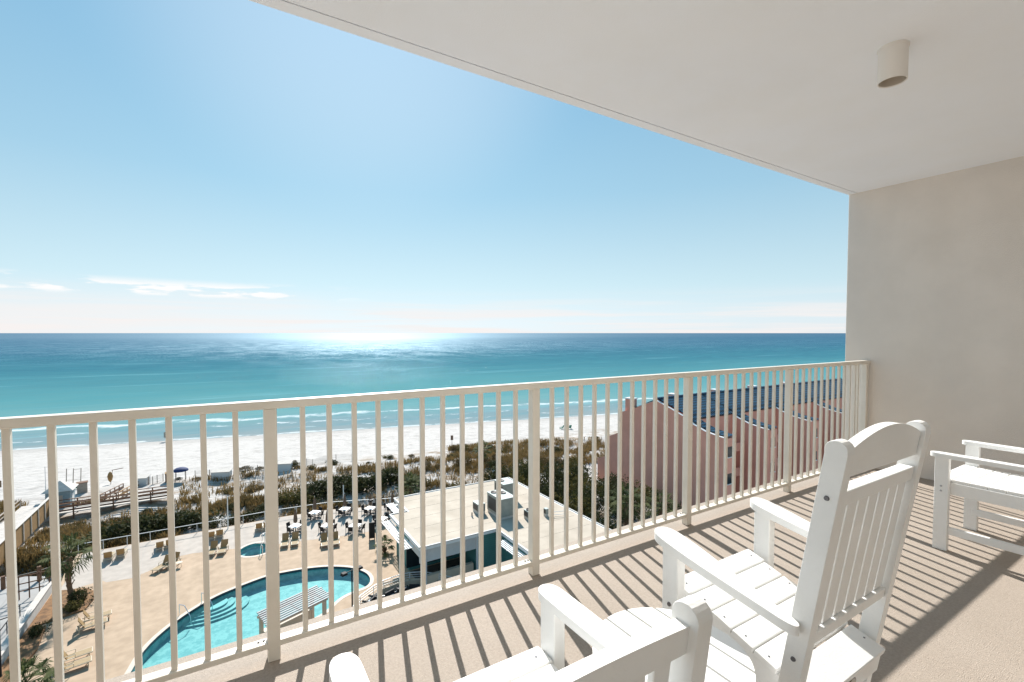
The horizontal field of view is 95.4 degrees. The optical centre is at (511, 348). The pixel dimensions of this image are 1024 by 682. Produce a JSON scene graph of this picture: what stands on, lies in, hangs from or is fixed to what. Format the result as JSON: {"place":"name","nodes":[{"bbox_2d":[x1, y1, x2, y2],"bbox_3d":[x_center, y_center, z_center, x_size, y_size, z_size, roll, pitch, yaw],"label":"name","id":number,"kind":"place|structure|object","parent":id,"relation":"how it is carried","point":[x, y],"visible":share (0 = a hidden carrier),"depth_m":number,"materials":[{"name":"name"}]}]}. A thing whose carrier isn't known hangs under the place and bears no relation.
{"place":"outdoors","nodes":[
{"label":"outdoors","id":0,"kind":"place"},
{"bbox_2d":[0,576,48,643],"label":"path","id":1,"kind":"structure","parent":0,"point":[24,601],"depth_m":38.65,"materials":[{"name":"concrete"}]},
{"bbox_2d":[0,582,51,664],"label":"path wall","id":2,"kind":"structure","parent":1,"relation":"on","point":[29,615],"depth_m":35.32,"materials":[{"name":"concrete"}]},
{"bbox_2d":[6,570,50,599],"bbox_3d":[-40.142,19.734,38.718,2.600,2.000,0.050,-1,2,-37],"label":"bike rack","id":3,"kind":"object","parent":1,"relation":"on","point":[29,581],"visible":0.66,"depth_m":38.71,"materials":[{"name":"metal"}]},
{"bbox_2d":[0,560,66,589],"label":"bollard fence","id":4,"kind":"object","parent":1,"relation":"on","point":[3,582],"visible":0.62,"depth_m":40.14,"materials":[{"name":"brown wood"}]},
{"bbox_2d":[0,414,667,581],"bbox_3d":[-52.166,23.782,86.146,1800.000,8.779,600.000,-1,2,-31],"label":"ground","id":5,"kind":"structure","parent":0,"point":[30,468],"depth_m":89.24,"materials":[{"name":"sand"}]},
{"bbox_2d":[0,497,48,565],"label":"boardwalk","id":6,"kind":"structure","parent":5,"relation":"on","point":[29,519],"depth_m":52.04,"materials":[{"name":"beige wood"}]},
{"bbox_2d":[40,476,78,508],"bbox_3d":[-57.621,17.851,59.393,3.000,6.400,2.900,-1,2,-31],"label":"beach hut","id":7,"kind":"object","parent":5,"relation":"on","point":[66,490],"visible":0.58,"depth_m":58.93,"materials":[{"name":"beige"}]},
{"bbox_2d":[76,480,87,493],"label":"storage box","id":8,"kind":"object","parent":5,"relation":"on","point":[82,487],"visible":0.91,"depth_m":66.00,"materials":[{"name":"grey wood"}]},
{"bbox_2d":[59,485,166,517],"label":"boardwalk","id":9,"kind":"structure","parent":5,"relation":"on","point":[116,501],"depth_m":59.35,"materials":[{"name":"brown wood"}]},
{"bbox_2d":[81,516,146,541],"bbox_3d":[-43.422,20.100,51.419,3.808,2.334,6.093,2,2,41],"label":"hedge bush","id":10,"kind":"object","parent":5,"relation":"on","point":[108,532],"visible":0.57,"depth_m":50.61,"materials":[{"name":"green plant"}]},
{"bbox_2d":[100,481,138,502],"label":"beach ramp","id":11,"kind":"structure","parent":5,"relation":"on","point":[119,488],"depth_m":64.10,"materials":[{"name":"brown wood"}]},
{"bbox_2d":[105,514,161,539],"bbox_3d":[-42.662,20.082,52.775,6.370,2.440,3.981,0,2,11],"label":"hedge bush","id":12,"kind":"object","parent":5,"relation":"on","point":[141,527],"visible":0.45,"depth_m":52.42,"materials":[{"name":"green plant"}]},
{"bbox_2d":[138,474,150,485],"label":"plank bin","id":13,"kind":"object","parent":5,"relation":"on","point":[143,480],"visible":0.67,"depth_m":69.84,"materials":[{"name":"grey paint"}]},
{"bbox_2d":[125,512,175,538],"bbox_3d":[-41.406,20.158,53.600,6.646,2.546,4.154,1,2,34],"label":"hedge bush","id":14,"kind":"object","parent":5,"relation":"on","point":[157,521],"visible":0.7,"depth_m":52.84,"materials":[{"name":"green plant"}]},
{"bbox_2d":[152,512,186,532],"bbox_3d":[-40.330,20.359,54.515,6.093,2.334,3.808,1,2,18],"label":"hedge bush","id":15,"kind":"object","parent":5,"relation":"on","point":[177,514],"visible":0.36,"depth_m":53.76,"materials":[{"name":"green plant"}]},
{"bbox_2d":[161,508,198,532],"bbox_3d":[-39.270,20.278,54.948,3.808,2.334,6.092,-2,3,-42],"label":"hedge bush","id":16,"kind":"object","parent":5,"relation":"on","point":[182,512],"visible":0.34,"depth_m":54.55,"materials":[{"name":"green plant"}]},
{"bbox_2d":[173,467,188,481],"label":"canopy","id":17,"kind":"object","parent":5,"relation":"on","point":[180,469],"visible":0.83,"depth_m":72.00,"materials":[{"name":"blue fabric"}]},
{"bbox_2d":[175,509,224,529],"bbox_3d":[-36.954,20.012,54.857,5.539,2.122,3.462,0,2,-1],"label":"hedge bush","id":18,"kind":"object","parent":5,"relation":"on","point":[195,517],"visible":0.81,"depth_m":54.29,"materials":[{"name":"green plant"}]},
{"bbox_2d":[199,516,229,529],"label":"hedge bush","id":19,"kind":"object","parent":5,"relation":"on","point":[211,524],"visible":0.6,"depth_m":54.07,"materials":[{"name":"green plant"}]},
{"bbox_2d":[210,468,232,479],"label":"plank bin","id":20,"kind":"object","parent":5,"relation":"on","point":[222,473],"visible":0.9,"depth_m":72.60,"materials":[{"name":"grey paint"}]},
{"bbox_2d":[21,507,459,681],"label":"pool deck","id":21,"kind":"structure","parent":5,"relation":"on","point":[119,655],"depth_m":39.81,"materials":[{"name":"concrete"}]},
{"bbox_2d":[0,625,45,681],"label":"planting bed","id":22,"kind":"object","parent":21,"relation":"on","point":[28,647],"visible":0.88,"depth_m":32.17,"materials":[{"name":"soil"}]},
{"bbox_2d":[27,620,52,638],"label":"bush","id":23,"kind":"object","parent":22,"relation":"on","point":[35,629],"visible":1,"depth_m":33.54,"materials":[{"name":"green plant"}]},
{"bbox_2d":[1,655,54,681],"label":"palm tree","id":24,"kind":"object","parent":21,"relation":"on","point":[27,665],"visible":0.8,"depth_m":28.02,"materials":[{"name":"green plant"}]},
{"bbox_2d":[28,588,93,627],"bbox_3d":[-35.985,20.701,37.893,3.400,0.120,5.800,-1,2,-31],"label":"planting bed","id":25,"kind":"object","parent":21,"relation":"on","point":[45,613],"visible":0.43,"depth_m":36.87,"materials":[{"name":"soil"}]},
{"bbox_2d":[37,531,101,604],"bbox_3d":[-35.798,17.884,37.582,4.330,5.813,4.400,-1,2,-31],"label":"palm tree","id":26,"kind":"object","parent":25,"relation":"on","point":[68,572],"visible":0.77,"depth_m":37.43,"materials":[{"name":"green plant"}]},
{"bbox_2d":[62,599,83,611],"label":"bush","id":27,"kind":"object","parent":25,"relation":"on","point":[71,607],"visible":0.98,"depth_m":36.67,"materials":[{"name":"green plant"}]},
{"bbox_2d":[66,587,93,603],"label":"bush","id":28,"kind":"object","parent":25,"relation":"on","point":[81,594],"visible":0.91,"depth_m":37.75,"materials":[{"name":"green plant"}]},
{"bbox_2d":[64,655,91,670],"bbox_3d":[-28.648,20.497,30.449,1.750,1.020,0.750,-2,3,-41],"label":"sun lounger","id":29,"kind":"object","parent":21,"relation":"on","point":[79,662],"visible":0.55,"depth_m":30.57,"materials":[{"name":"beige"}]},
{"bbox_2d":[64,646,92,660],"bbox_3d":[-29.382,20.468,31.340,1.750,1.020,0.750,-2,3,-41],"label":"sun lounger","id":30,"kind":"object","parent":21,"relation":"on","point":[89,650],"visible":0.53,"depth_m":31.43,"materials":[{"name":"beige"}]},
{"bbox_2d":[76,617,107,634],"bbox_3d":[-31.277,20.357,34.681,1.750,1.020,0.750,-2,3,-41],"label":"sun lounger","id":31,"kind":"object","parent":21,"relation":"on","point":[87,625],"visible":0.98,"depth_m":34.44,"materials":[{"name":"beige"}]},
{"bbox_2d":[81,609,111,622],"bbox_3d":[-31.781,20.326,35.643,1.750,1.020,0.750,-2,3,-41],"label":"sun lounger","id":32,"kind":"object","parent":21,"relation":"on","point":[105,613],"visible":0.66,"depth_m":35.44,"materials":[{"name":"beige"}]},
{"bbox_2d":[151,555,168,572],"bbox_3d":[-32.600,20.070,43.394,0.750,1.020,1.750,0,2,7],"label":"sun lounger","id":33,"kind":"object","parent":21,"relation":"on","point":[164,563],"visible":0.75,"depth_m":43.42,"materials":[{"name":"beige"}]},
{"bbox_2d":[209,540,218,554],"bbox_3d":[-29.852,19.971,46.398,0.750,1.020,1.750,-1,2,-17],"label":"sun lounger","id":34,"kind":"object","parent":21,"relation":"on","point":[213,546],"visible":0.77,"depth_m":46.80,"materials":[{"name":"beige"}]},
{"bbox_2d":[216,539,228,555],"bbox_3d":[-29.024,19.959,46.738,0.750,1.020,1.750,-1,2,-17],"label":"sun lounger","id":35,"kind":"object","parent":21,"relation":"on","point":[224,546],"visible":1,"depth_m":47.12,"materials":[{"name":"beige"}]},
{"bbox_2d":[61,506,398,589],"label":"deck paving","id":36,"kind":"structure","parent":21,"relation":"on","point":[151,557],"depth_m":48.69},
{"bbox_2d":[103,551,115,562],"bbox_3d":[-39.146,20.008,45.266,0.750,1.020,1.750,-1,2,-31],"label":"sun lounger","id":37,"kind":"object","parent":36,"relation":"on","point":[108,554],"visible":1,"depth_m":44.76,"materials":[{"name":"beige"}]},
{"bbox_2d":[116,548,127,559],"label":"sun lounger","id":38,"kind":"object","parent":36,"relation":"on","point":[121,551],"visible":1,"depth_m":45.43,"materials":[{"name":"beige"}]},
{"bbox_2d":[78,498,389,553],"bbox_3d":[-29.096,19.725,53.873,31.889,1.017,2.150,-1,2,-24],"label":"deck railing","id":39,"kind":"object","parent":36,"relation":"on","point":[220,521],"visible":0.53,"depth_m":52.42,"materials":[{"name":"metal"}]},
{"bbox_2d":[241,532,264,557],"bbox_3d":[-26.047,20.481,47.459,3.700,1.930,3.700,-1,2,-31],"label":"hot tub","id":40,"kind":"object","parent":36,"relation":"on","point":[253,549],"visible":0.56,"depth_m":48.34,"materials":[{"name":"liquid"}]},
{"bbox_2d":[125,565,373,673],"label":"swimming pool","id":41,"kind":"structure","parent":21,"relation":"in","point":[156,649],"depth_m":37.63,"materials":[{"name":"liquid"}]},
{"bbox_2d":[281,533,288,545],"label":"sun lounger","id":42,"kind":"object","parent":21,"relation":"on","point":[285,539],"visible":1,"depth_m":48.57,"materials":[{"name":"beige"}]},
{"bbox_2d":[264,608,312,632],"bbox_3d":[-16.179,20.220,33.688,0.500,1.360,3.500,1,2,38],"label":"bar counter","id":43,"kind":"object","parent":21,"relation":"on","point":[298,618],"visible":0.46,"depth_m":33.93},
{"bbox_2d":[257,585,328,633],"bbox_3d":[-15.507,19.570,33.228,2.230,2.690,4.824,1,2,38],"label":"pool pergola","id":44,"kind":"object","parent":21,"relation":"on","point":[289,602],"visible":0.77,"depth_m":33.39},
{"bbox_2d":[291,531,298,547],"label":"sun lounger","id":45,"kind":"object","parent":21,"relation":"on","point":[295,538],"visible":1,"depth_m":48.84,"materials":[{"name":"beige"}]},
{"bbox_2d":[320,533,327,548],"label":"sun lounger","id":46,"kind":"object","parent":21,"relation":"on","point":[323,540],"visible":0.87,"depth_m":48.55,"materials":[{"name":"beige"}]},
{"bbox_2d":[333,531,339,545],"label":"sun lounger","id":47,"kind":"object","parent":21,"relation":"on","point":[335,538],"visible":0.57,"depth_m":48.95,"materials":[{"name":"beige"}]},
{"bbox_2d":[369,522,374,540],"bbox_3d":[-14.931,19.456,49.635,0.620,1.825,0.400,-1,2,-20],"label":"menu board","id":48,"kind":"object","parent":21,"relation":"on","point":[371,529],"visible":1,"depth_m":49.59,"materials":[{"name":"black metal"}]},
{"bbox_2d":[372,535,393,557],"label":"palm tree","id":49,"kind":"object","parent":21,"relation":"on","point":[384,547],"visible":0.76,"depth_m":46.12,"materials":[{"name":"green plant"}]},
{"bbox_2d":[410,558,459,577],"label":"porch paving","id":50,"kind":"structure","parent":21,"relation":"on","point":[435,567],"depth_m":43.89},
{"bbox_2d":[382,477,611,584],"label":"pool house","id":51,"kind":"structure","parent":21,"relation":"on","point":[412,529],"depth_m":43.43,"materials":[{"name":"white"}]},
{"bbox_2d":[406,545,451,567],"bbox_3d":[-7.779,19.154,44.144,4.600,2.200,0.060,-1,2,-31],"label":"bar window","id":52,"kind":"structure","parent":51,"relation":"in","point":[412,560],"depth_m":43.19,"materials":[{"name":"black glass"}]},
{"bbox_2d":[473,500,484,513],"bbox_3d":[-3.324,15.965,46.811,0.824,1.020,1.224,-1,2,-31],"label":"ac unit","id":53,"kind":"object","parent":51,"relation":"on","point":[475,506],"visible":0.51,"depth_m":46.50,"materials":[{"name":"metal"}]},
{"bbox_2d":[487,489,512,519],"bbox_3d":[-1.078,15.437,46.291,1.734,2.110,2.754,-1,2,-31],"label":"ac unit","id":54,"kind":"object","parent":51,"relation":"on","point":[506,505],"visible":0.71,"depth_m":45.50,"materials":[{"name":"metal"}]},
{"bbox_2d":[494,477,512,494],"bbox_3d":[-0.747,15.362,50.830,1.632,1.960,2.040,-1,2,-31],"label":"ac unit","id":55,"kind":"object","parent":51,"relation":"on","point":[506,484],"visible":0.49,"depth_m":50.09,"materials":[{"name":"metal"}]},
{"bbox_2d":[229,510,259,523],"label":"hedge bush","id":56,"kind":"object","parent":5,"relation":"on","point":[246,518],"visible":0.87,"depth_m":55.89,"materials":[{"name":"green plant"}]},
{"bbox_2d":[254,503,264,517],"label":"hedge bush","id":57,"kind":"object","parent":5,"relation":"on","point":[259,508],"visible":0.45,"depth_m":57.87,"materials":[{"name":"green plant"}]},
{"bbox_2d":[278,460,292,471],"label":"plank bin","id":58,"kind":"object","parent":5,"relation":"on","point":[285,465],"visible":0.6,"depth_m":75.57,"materials":[{"name":"grey paint"}]},
{"bbox_2d":[278,487,307,505],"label":"hedge bush","id":59,"kind":"object","parent":5,"relation":"on","point":[287,501],"visible":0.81,"depth_m":61.05,"materials":[{"name":"green plant"}]},
{"bbox_2d":[283,486,320,504],"bbox_3d":[-28.144,19.783,62.282,5.332,2.130,3.271,2,2,39],"label":"hedge bush","id":60,"kind":"object","parent":5,"relation":"on","point":[297,494],"visible":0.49,"depth_m":61.98,"materials":[{"name":"green plant"}]},
{"bbox_2d":[0,435,604,576],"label":"dune grass","id":61,"kind":"structure","parent":5,"relation":"on","point":[30,554],"depth_m":65.37,"materials":[{"name":"plant"}]},
{"bbox_2d":[296,481,322,502],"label":"hedge bush","id":62,"kind":"object","parent":5,"relation":"on","point":[313,492],"visible":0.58,"depth_m":63.61,"materials":[{"name":"green plant"}]},
{"bbox_2d":[310,477,342,499],"bbox_3d":[-25.820,19.456,64.944,4.327,2.652,6.923,-1,2,-25],"label":"hedge bush","id":63,"kind":"object","parent":5,"relation":"on","point":[323,485],"visible":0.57,"depth_m":64.31,"materials":[{"name":"green plant"}]},
{"bbox_2d":[306,454,351,465],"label":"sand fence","id":64,"kind":"object","parent":5,"relation":"on","point":[310,461],"visible":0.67,"depth_m":83.17,"materials":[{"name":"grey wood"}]},
{"bbox_2d":[333,472,360,495],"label":"hedge bush","id":65,"kind":"object","parent":5,"relation":"on","point":[342,479],"visible":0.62,"depth_m":65.95,"materials":[{"name":"green plant"}]},
{"bbox_2d":[337,473,375,494],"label":"hedge bush","id":66,"kind":"object","parent":5,"relation":"on","point":[349,483],"visible":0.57,"depth_m":65.82,"materials":[{"name":"green plant"}]},
{"bbox_2d":[359,468,394,490],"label":"hedge bush","id":67,"kind":"object","parent":5,"relation":"on","point":[372,480],"visible":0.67,"depth_m":66.90,"materials":[{"name":"green plant"}]},
{"bbox_2d":[381,466,409,485],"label":"hedge bush","id":68,"kind":"object","parent":5,"relation":"on","point":[393,472],"visible":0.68,"depth_m":68.71,"materials":[{"name":"green plant"}]},
{"bbox_2d":[397,472,419,496],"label":"bush","id":69,"kind":"object","parent":5,"relation":"on","point":[410,476],"visible":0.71,"depth_m":58.59,"materials":[{"name":"green plant"}]},
{"bbox_2d":[395,473,429,490],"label":"hedge bush","id":70,"kind":"object","parent":5,"relation":"on","point":[415,485],"visible":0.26,"depth_m":67.15,"materials":[{"name":"green plant"}]},
{"bbox_2d":[473,440,491,477],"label":"palm tree","id":71,"kind":"object","parent":5,"relation":"on","point":[485,451],"visible":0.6,"depth_m":72.00,"materials":[{"name":"green plant"}]},
{"bbox_2d":[477,463,512,480],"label":"broadleaf tree","id":72,"kind":"object","parent":5,"relation":"on","point":[492,475],"visible":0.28,"depth_m":66.63,"materials":[{"name":"green plant"}]},
{"bbox_2d":[503,469,543,491],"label":"broadleaf tree","id":73,"kind":"object","parent":5,"relation":"on","point":[521,480],"visible":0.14,"depth_m":61.98,"materials":[{"name":"green plant"}]},
{"bbox_2d":[506,460,542,485],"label":"broadleaf tree","id":74,"kind":"object","parent":5,"relation":"on","point":[523,472],"visible":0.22,"depth_m":65.71,"materials":[{"name":"green plant"}]},
{"bbox_2d":[542,458,563,485],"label":"broadleaf tree","id":75,"kind":"object","parent":5,"relation":"on","point":[546,468],"visible":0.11,"depth_m":69.98,"materials":[{"name":"green plant"}]},
{"bbox_2d":[540,477,569,503],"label":"broadleaf tree","id":76,"kind":"object","parent":5,"relation":"on","point":[545,490],"visible":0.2,"depth_m":58.25,"materials":[{"name":"green plant"}]},
{"bbox_2d":[540,463,571,496],"bbox_3d":[5.614,18.336,62.933,6.518,5.378,5.876,2,3,43],"label":"broadleaf tree","id":77,"kind":"object","parent":5,"relation":"on","point":[557,476],"visible":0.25,"depth_m":62.70,"materials":[{"name":"green plant"}]},
{"bbox_2d":[554,492,591,517],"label":"broadleaf tree","id":78,"kind":"object","parent":5,"relation":"on","point":[575,508],"visible":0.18,"depth_m":53.39,"materials":[{"name":"green plant"}]},
{"bbox_2d":[563,454,588,476],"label":"broadleaf tree","id":79,"kind":"object","parent":5,"relation":"on","point":[573,459],"visible":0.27,"depth_m":72.05,"materials":[{"name":"green plant"}]},
{"bbox_2d":[562,461,600,489],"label":"broadleaf tree","id":80,"kind":"object","parent":5,"relation":"on","point":[575,470],"visible":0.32,"depth_m":65.83,"materials":[{"name":"green plant"}]},
{"bbox_2d":[559,471,604,506],"bbox_3d":[8.794,18.448,60.664,5.800,5.317,6.628,-1,2,-17],"label":"broadleaf tree","id":81,"kind":"object","parent":5,"relation":"on","point":[572,486],"visible":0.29,"depth_m":59.72,"materials":[{"name":"green plant"}]},
{"bbox_2d":[569,483,613,517],"bbox_3d":[9.114,18.726,56.457,5.485,5.020,6.084,-1,2,-18],"label":"broadleaf tree","id":82,"kind":"object","parent":5,"relation":"on","point":[587,494],"visible":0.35,"depth_m":56.21,"materials":[{"name":"green plant"}]},
{"bbox_2d":[585,509,616,528],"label":"broadleaf tree","id":83,"kind":"object","parent":5,"relation":"on","point":[602,520],"visible":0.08,"depth_m":49.45,"materials":[{"name":"green plant"}]},
{"bbox_2d":[586,473,625,514],"bbox_3d":[12.706,18.754,60.957,5.649,4.661,5.093,1,2,30],"label":"broadleaf tree","id":84,"kind":"object","parent":5,"relation":"on","point":[611,487],"visible":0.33,"depth_m":60.70,"materials":[{"name":"green plant"}]},
{"bbox_2d":[609,482,647,525],"bbox_3d":[12.617,18.113,51.826,5.268,6.412,4.826,-1,2,-31],"label":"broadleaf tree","id":85,"kind":"object","parent":5,"relation":"on","point":[625,511],"visible":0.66,"depth_m":51.21,"materials":[{"name":"green plant"}]},
{"bbox_2d":[609,491,647,524],"bbox_3d":[13.953,19.080,56.453,4.701,4.303,5.215,0,2,0],"label":"broadleaf tree","id":86,"kind":"object","parent":5,"relation":"on","point":[636,501],"visible":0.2,"depth_m":56.38,"materials":[{"name":"green plant"}]},
{"bbox_2d":[634,480,660,512],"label":"broadleaf tree","id":87,"kind":"object","parent":5,"relation":"on","point":[647,492],"visible":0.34,"depth_m":59.25,"materials":[{"name":"green plant"}]},
{"bbox_2d":[645,489,678,519],"bbox_3d":[16.683,18.543,52.012,4.592,5.550,4.652,1,2,38],"label":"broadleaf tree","id":88,"kind":"object","parent":5,"relation":"on","point":[660,512],"visible":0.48,"depth_m":51.90,"materials":[{"name":"green plant"}]},
{"bbox_2d":[597,393,740,508],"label":"row house","id":89,"kind":"structure","parent":5,"relation":"on","point":[613,444],"depth_m":62.19,"materials":[{"name":"pink paint"}]},
{"bbox_2d":[668,388,777,492],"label":"row house","id":90,"kind":"structure","parent":5,"relation":"on","point":[738,426],"depth_m":61.95,"materials":[{"name":"pink paint"}]},
{"bbox_2d":[711,384,818,480],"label":"row house","id":91,"kind":"structure","parent":5,"relation":"on","point":[799,421],"depth_m":67.89,"materials":[{"name":"pink paint"}]},
{"bbox_2d":[747,381,841,461],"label":"row house","id":92,"kind":"structure","parent":5,"relation":"on","point":[818,402],"depth_m":74.40,"materials":[{"name":"pink paint"}]},
{"bbox_2d":[783,378,841,393],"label":"row house","id":93,"kind":"structure","parent":5,"relation":"on","point":[824,382],"depth_m":85.06,"materials":[{"name":"pink paint"}]},
{"bbox_2d":[0,333,845,450],"bbox_3d":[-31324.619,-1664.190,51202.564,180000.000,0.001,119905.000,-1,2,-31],"label":"water","id":94,"kind":"structure","parent":0,"point":[47,373],"depth_m":325.53,"materials":[{"name":"teal liquid"}]},
{"bbox_2d":[0,0,848,332],"label":"sky","id":95,"kind":"structure","parent":0,"point":[167,166],"materials":[{"name":"blue"}]},
{"bbox_2d":[105,468,1023,681],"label":"balcony floor","id":96,"kind":"structure","parent":0,"point":[955,612],"depth_m":2.27,"materials":[{"name":"concrete"}]},
{"bbox_2d":[0,360,869,681],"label":"balcony railing","id":97,"kind":"object","parent":96,"relation":"on","point":[274,642],"visible":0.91,"depth_m":2.25,"materials":[{"name":"metal"}]},
{"bbox_2d":[329,584,712,681],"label":"garden armchair","id":98,"kind":"object","parent":96,"relation":"on","point":[675,648],"visible":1,"depth_m":0.87,"materials":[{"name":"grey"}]},
{"bbox_2d":[592,607,755,681],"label":"side table","id":99,"kind":"object","parent":96,"relation":"on","point":[728,660],"visible":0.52,"depth_m":1.34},
{"bbox_2d":[654,420,930,681],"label":"rocking chair","id":100,"kind":"object","parent":96,"relation":"on","point":[772,622],"visible":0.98,"depth_m":1.43,"materials":[{"name":"white wood"}]},
{"bbox_2d":[930,440,1023,555],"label":"garden armchair","id":101,"kind":"object","parent":96,"relation":"on","point":[971,482],"visible":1,"depth_m":2.87,"materials":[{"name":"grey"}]},
{"bbox_2d":[249,0,1023,194],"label":"balcony ceiling","id":102,"kind":"structure","parent":0,"point":[789,88],"depth_m":2.49,"materials":[{"name":"paint"}]},
{"bbox_2d":[877,39,909,87],"bbox_3d":[1.900,-1.415,2.324,0.128,0.170,0.128,-1,2,-31],"label":"ceiling light","id":103,"kind":"object","parent":102,"relation":"attached to","point":[893,61],"visible":1,"depth_m":2.29,"materials":[{"name":"beige paint"}]},
{"bbox_2d":[844,156,1023,479],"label":"side wall","id":104,"kind":"structure","parent":0,"point":[935,306],"depth_m":4.17,"materials":[{"name":"paint"}]},
{"label":"patio paving","id":105,"kind":"structure","parent":0,"visible":0},
{"bbox_2d":[340,565,362,606],"bbox_3d":[-12.142,18.808,35.379,0.340,4.070,1.720,2,3,41],"label":"lamp post","id":106,"kind":"object","parent":105,"relation":"on","point":[344,573],"visible":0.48,"depth_m":35.31,"materials":[{"name":"black metal"}]},
{"bbox_2d":[361,578,439,603],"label":"patio wall","id":107,"kind":"structure","parent":105,"relation":"on","point":[396,584],"depth_m":39.95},
{"bbox_2d":[353,571,450,605],"bbox_3d":[-8.397,20.218,38.652,9.790,1.037,4.607,-1,2,-19],"label":"patio railing","id":108,"kind":"object","parent":105,"relation":"on","point":[393,581],"visible":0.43,"depth_m":39.82,"materials":[{"name":"metal"}]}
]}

